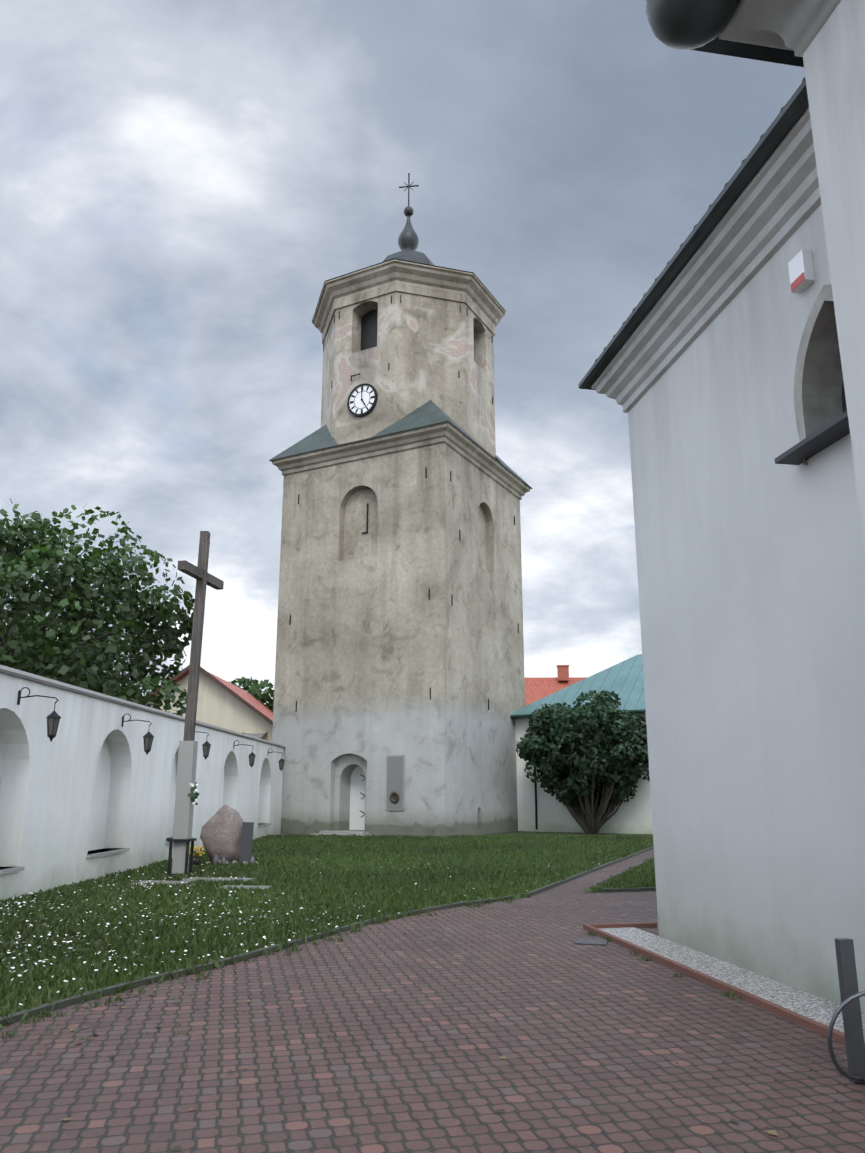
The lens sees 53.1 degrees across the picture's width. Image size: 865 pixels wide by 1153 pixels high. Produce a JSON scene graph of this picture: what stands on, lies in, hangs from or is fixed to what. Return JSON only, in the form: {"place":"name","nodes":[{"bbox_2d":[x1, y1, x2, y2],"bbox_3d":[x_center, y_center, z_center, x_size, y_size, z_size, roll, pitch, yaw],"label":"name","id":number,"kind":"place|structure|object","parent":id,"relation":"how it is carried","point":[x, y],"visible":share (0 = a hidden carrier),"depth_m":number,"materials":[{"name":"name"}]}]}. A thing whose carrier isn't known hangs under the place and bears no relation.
{"place":"outdoors","nodes":[
{"label":"outdoors","id":0,"kind":"place"},
{"bbox_2d":[188,782,204,865],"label":"flowers","id":1,"kind":"object","parent":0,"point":[200,852],"visible":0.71,"depth_m":19.41,"materials":[{"name":"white plant"}]},
{"bbox_2d":[146,665,272,741],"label":"house","id":2,"kind":"structure","parent":0,"point":[222,703],"depth_m":46.74,"materials":[{"name":"beige paint"}]},
{"bbox_2d":[0,831,655,1027],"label":"lawn","id":3,"kind":"structure","parent":0,"point":[530,833],"depth_m":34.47,"materials":[{"name":"green plant"}]},
{"bbox_2d":[165,531,223,874],"bbox_3d":[-5.075,2.531,18.342,0.519,7.251,1.901,0,-14,1],"label":"cross","id":4,"kind":"object","parent":3,"relation":"on","point":[182,839],"visible":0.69,"depth_m":18.07,"materials":[{"name":"grey wood"}]},
{"bbox_2d":[128,822,270,889],"bbox_3d":[-4.138,5.597,17.505,2.787,1.030,5.564,0,-14,1],"label":"memorial","id":5,"kind":"object","parent":3,"relation":"on","point":[246,842],"visible":0.62,"depth_m":19.61,"materials":[{"name":"grey stone"}]},
{"bbox_2d":[200,804,242,861],"bbox_3d":[-4.876,6.120,20.264,1.032,1.511,0.756,11,-18,-38],"label":"boulder","id":6,"kind":"object","parent":3,"relation":"on","point":[220,834],"visible":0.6,"depth_m":20.03,"materials":[{"name":"stone"}]},
{"bbox_2d":[0,862,592,1004],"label":"daisies","id":7,"kind":"object","parent":3,"relation":"on","point":[39,987],"visible":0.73,"depth_m":10.75,"materials":[{"name":"white plant"}]},
{"bbox_2d":[278,831,522,835],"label":"margins","id":8,"kind":"object","parent":3,"relation":"on","point":[474,835],"visible":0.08,"depth_m":34.37,"materials":[{"name":"concrete"}]},
{"bbox_2d":[271,259,530,836],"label":"bell tower","id":9,"kind":"structure","parent":0,"point":[374,644],"depth_m":36.13,"materials":[{"name":"beige paint"}]},
{"bbox_2d":[269,173,532,835],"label":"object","id":10,"kind":"object","parent":9,"relation":"attached to","point":[362,400],"visible":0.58,"depth_m":37.65,"materials":[{"name":"metal"}]},
{"bbox_2d":[0,0,804,703],"label":"sky","id":11,"kind":"structure","parent":0,"point":[183,183],"materials":[{"name":"grey"}]},
{"bbox_2d":[0,849,864,1152],"bbox_3d":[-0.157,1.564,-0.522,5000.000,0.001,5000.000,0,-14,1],"label":"ground","id":12,"kind":"structure","parent":0,"point":[396,1061],"depth_m":5.54,"materials":[{"name":"red brick"}]},
{"bbox_2d":[0,498,194,715],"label":"tree","id":13,"kind":"object","parent":12,"relation":"on","point":[91,661],"depth_m":27.48,"materials":[{"name":"green plant"}]},
{"bbox_2d":[0,665,284,900],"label":"yard wall","id":14,"kind":"structure","parent":12,"relation":"on","point":[88,791],"depth_m":17.16,"materials":[{"name":"white paint"}]},
{"bbox_2d":[17,687,283,770],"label":"wall lanterns","id":15,"kind":"object","parent":14,"relation":"attached to","point":[53,718],"visible":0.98,"depth_m":17.89,"materials":[{"name":"black metal"}]},
{"bbox_2d":[229,676,259,696],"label":"tree","id":16,"kind":"object","parent":12,"relation":"on","point":[246,682],"visible":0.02,"depth_m":64.59,"materials":[{"name":"green plant"}]},
{"bbox_2d":[248,680,273,710],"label":"tree","id":17,"kind":"object","parent":12,"relation":"on","point":[256,690],"depth_m":58.47,"materials":[{"name":"green plant"}]},
{"bbox_2d":[0,846,655,1025],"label":"kerbs","id":18,"kind":"structure","parent":12,"relation":"on","point":[59,1004],"depth_m":9.13,"materials":[{"name":"grey concrete"}]},
{"bbox_2d":[0,897,743,1038],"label":"weeds","id":19,"kind":"object","parent":12,"relation":"on","point":[46,1014],"visible":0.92,"depth_m":7.75,"materials":[{"name":"green plant"}]},
{"bbox_2d":[37,901,800,1152],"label":"fallen leaves","id":20,"kind":"object","parent":12,"relation":"on","point":[178,1148],"visible":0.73,"depth_m":6.10,"materials":[{"name":"brown plant"}]},
{"bbox_2d":[510,654,652,833],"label":"green roof building","id":21,"kind":"structure","parent":12,"relation":"on","point":[539,809],"depth_m":37.31,"materials":[{"name":"white paint"}]},
{"bbox_2d":[516,690,649,833],"bbox_3d":[6.478,7.645,35.620,5.987,5.814,5.829,0,-14,1],"label":"bush","id":22,"kind":"object","parent":12,"relation":"on","point":[561,726],"depth_m":34.40,"materials":[{"name":"green plant"}]},
{"bbox_2d":[575,938,607,945],"bbox_3d":[1.793,4.116,9.740,0.340,0.014,0.340,-4,-14,15],"label":"drain","id":23,"kind":"object","parent":12,"relation":"on","point":[580,941],"visible":1,"depth_m":9.67,"materials":[{"name":"grey metal"}]},
{"bbox_2d":[583,922,864,1044],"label":"gravel strip","id":24,"kind":"object","parent":12,"relation":"on","point":[815,1013],"visible":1,"depth_m":7.74,"materials":[{"name":"grey gravel"}]},
{"bbox_2d":[827,938,864,1083],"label":"bike rack","id":25,"kind":"object","parent":12,"relation":"on","point":[849,1006],"visible":1,"depth_m":5.11,"materials":[{"name":"grey metal"}]},
{"bbox_2d":[524,665,587,705],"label":"red roof house","id":26,"kind":"structure","parent":0,"point":[536,689],"depth_m":66.31,"materials":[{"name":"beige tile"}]},
{"bbox_2d":[578,0,864,1013],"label":"church","id":27,"kind":"structure","parent":0,"point":[728,370],"depth_m":8.05,"materials":[{"name":"white paint"}]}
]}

